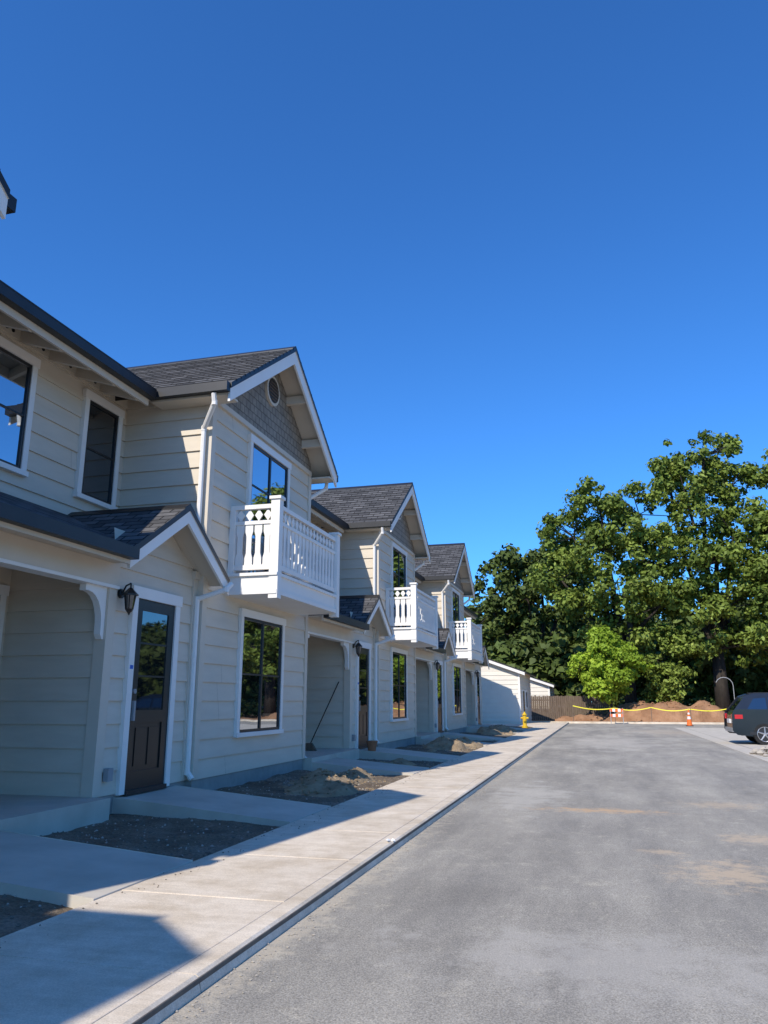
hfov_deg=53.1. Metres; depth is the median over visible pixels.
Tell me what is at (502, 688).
walls
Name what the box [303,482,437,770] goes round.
townhouse
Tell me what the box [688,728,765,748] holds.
parking pavement
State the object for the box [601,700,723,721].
dirt mound
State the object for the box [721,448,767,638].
oak tree
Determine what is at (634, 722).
curb
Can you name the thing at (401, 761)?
dirt mound
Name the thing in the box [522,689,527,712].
door and window
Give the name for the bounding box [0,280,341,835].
townhouse
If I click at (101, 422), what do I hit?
main windows
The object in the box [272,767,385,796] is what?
dirt mound
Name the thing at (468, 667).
entry door
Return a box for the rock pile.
[749,745,767,756]
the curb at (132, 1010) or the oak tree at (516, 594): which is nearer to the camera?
the curb at (132, 1010)
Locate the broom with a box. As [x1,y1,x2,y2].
[305,682,338,750]
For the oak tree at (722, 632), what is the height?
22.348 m
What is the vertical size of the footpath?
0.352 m
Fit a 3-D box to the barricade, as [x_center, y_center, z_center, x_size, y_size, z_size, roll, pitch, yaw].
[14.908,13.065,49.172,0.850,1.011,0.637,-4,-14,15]
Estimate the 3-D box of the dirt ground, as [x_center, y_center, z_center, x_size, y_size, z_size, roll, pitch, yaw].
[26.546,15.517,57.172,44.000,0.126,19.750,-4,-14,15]
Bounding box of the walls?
[481,663,531,723]
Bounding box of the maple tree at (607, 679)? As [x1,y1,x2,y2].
[565,625,654,713]
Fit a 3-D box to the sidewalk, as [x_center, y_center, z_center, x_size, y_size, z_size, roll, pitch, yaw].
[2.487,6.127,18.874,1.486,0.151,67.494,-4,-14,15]
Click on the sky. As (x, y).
(510, 253)
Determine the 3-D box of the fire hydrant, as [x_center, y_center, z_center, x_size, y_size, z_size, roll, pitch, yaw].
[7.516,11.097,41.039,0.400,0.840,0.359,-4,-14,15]
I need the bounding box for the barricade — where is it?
[609,708,623,723]
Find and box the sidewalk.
[0,722,567,1023]
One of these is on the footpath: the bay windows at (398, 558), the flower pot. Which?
the flower pot
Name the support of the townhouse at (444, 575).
on the ground
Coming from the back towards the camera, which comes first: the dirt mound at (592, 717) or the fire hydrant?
the dirt mound at (592, 717)
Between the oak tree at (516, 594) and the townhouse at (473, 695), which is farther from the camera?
the oak tree at (516, 594)
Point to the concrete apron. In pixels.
(531, 724)
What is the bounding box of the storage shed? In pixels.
[530,676,558,719]
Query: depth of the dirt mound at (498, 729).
33.38 m
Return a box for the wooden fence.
[531,695,608,719]
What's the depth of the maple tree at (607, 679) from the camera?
53.45 m
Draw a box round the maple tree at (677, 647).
[640,622,707,702]
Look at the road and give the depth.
5.44 m
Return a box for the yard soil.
[0,726,531,937]
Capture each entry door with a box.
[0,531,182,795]
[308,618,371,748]
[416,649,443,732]
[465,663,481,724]
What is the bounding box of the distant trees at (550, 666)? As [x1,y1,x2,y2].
[464,597,767,707]
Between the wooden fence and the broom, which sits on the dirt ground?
the wooden fence
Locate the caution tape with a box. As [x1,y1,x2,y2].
[572,705,725,721]
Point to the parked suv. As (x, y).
(746, 715)
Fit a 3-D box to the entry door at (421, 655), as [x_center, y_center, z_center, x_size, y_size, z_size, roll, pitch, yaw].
[1.547,6.448,27.358,0.230,2.858,4.920,-4,-14,15]
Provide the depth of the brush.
59.04 m
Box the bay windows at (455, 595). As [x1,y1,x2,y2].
[450,587,462,715]
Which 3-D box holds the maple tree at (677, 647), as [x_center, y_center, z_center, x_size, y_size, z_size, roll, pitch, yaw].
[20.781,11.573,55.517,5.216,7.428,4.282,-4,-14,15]
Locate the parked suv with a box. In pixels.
[724,692,767,744]
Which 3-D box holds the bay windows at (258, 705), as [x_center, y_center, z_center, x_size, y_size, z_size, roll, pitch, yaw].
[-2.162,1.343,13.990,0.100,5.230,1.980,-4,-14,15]
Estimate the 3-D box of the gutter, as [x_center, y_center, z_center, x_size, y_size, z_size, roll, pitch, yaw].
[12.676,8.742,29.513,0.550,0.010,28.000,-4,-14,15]
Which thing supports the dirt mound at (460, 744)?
on the yard soil
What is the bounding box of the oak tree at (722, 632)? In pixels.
[620,429,767,711]
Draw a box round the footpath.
[0,724,526,908]
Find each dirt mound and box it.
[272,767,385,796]
[380,758,433,765]
[422,736,483,752]
[476,724,516,734]
[554,714,609,721]
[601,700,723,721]
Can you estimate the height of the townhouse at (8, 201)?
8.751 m
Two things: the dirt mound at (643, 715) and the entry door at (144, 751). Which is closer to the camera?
the entry door at (144, 751)
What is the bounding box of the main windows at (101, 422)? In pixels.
[0,336,124,649]
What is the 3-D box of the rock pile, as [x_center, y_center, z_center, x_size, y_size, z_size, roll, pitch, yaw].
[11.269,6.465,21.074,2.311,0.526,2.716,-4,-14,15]
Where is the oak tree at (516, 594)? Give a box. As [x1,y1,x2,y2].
[466,531,609,654]
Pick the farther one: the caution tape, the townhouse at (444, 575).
the caution tape
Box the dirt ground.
[532,716,593,721]
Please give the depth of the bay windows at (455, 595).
32.60 m
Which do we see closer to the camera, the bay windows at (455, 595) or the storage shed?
the bay windows at (455, 595)
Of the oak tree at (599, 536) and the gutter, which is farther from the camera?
the oak tree at (599, 536)
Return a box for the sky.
[0,0,767,700]
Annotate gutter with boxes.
[674,727,767,761]
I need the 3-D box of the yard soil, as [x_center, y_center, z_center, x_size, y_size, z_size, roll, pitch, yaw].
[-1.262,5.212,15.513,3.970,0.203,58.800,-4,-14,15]
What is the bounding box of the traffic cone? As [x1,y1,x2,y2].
[686,709,692,725]
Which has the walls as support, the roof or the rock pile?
the roof
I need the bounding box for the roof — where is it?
[488,658,535,676]
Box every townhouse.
[0,171,16,218]
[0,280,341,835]
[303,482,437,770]
[415,543,482,744]
[464,606,489,731]
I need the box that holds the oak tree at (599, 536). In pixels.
[524,475,711,702]
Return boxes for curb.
[93,722,568,1023]
[528,721,723,724]
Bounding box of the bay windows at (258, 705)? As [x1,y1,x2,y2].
[232,433,291,737]
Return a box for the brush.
[563,696,730,714]
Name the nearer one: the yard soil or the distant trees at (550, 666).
the yard soil
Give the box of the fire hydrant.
[521,712,528,727]
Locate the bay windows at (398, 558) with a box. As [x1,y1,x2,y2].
[390,541,408,721]
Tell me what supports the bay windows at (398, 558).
in the townhouse at (365, 644)
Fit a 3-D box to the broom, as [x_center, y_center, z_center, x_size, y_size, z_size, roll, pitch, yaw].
[-1.505,4.816,18.204,0.388,1.578,1.158,-6,-15,23]
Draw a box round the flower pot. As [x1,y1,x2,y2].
[366,740,377,750]
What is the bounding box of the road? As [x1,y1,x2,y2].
[159,723,767,1023]
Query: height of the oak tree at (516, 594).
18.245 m
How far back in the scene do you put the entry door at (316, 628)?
19.29 m
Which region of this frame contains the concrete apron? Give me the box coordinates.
[482,722,544,726]
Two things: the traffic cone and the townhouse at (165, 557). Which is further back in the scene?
the traffic cone

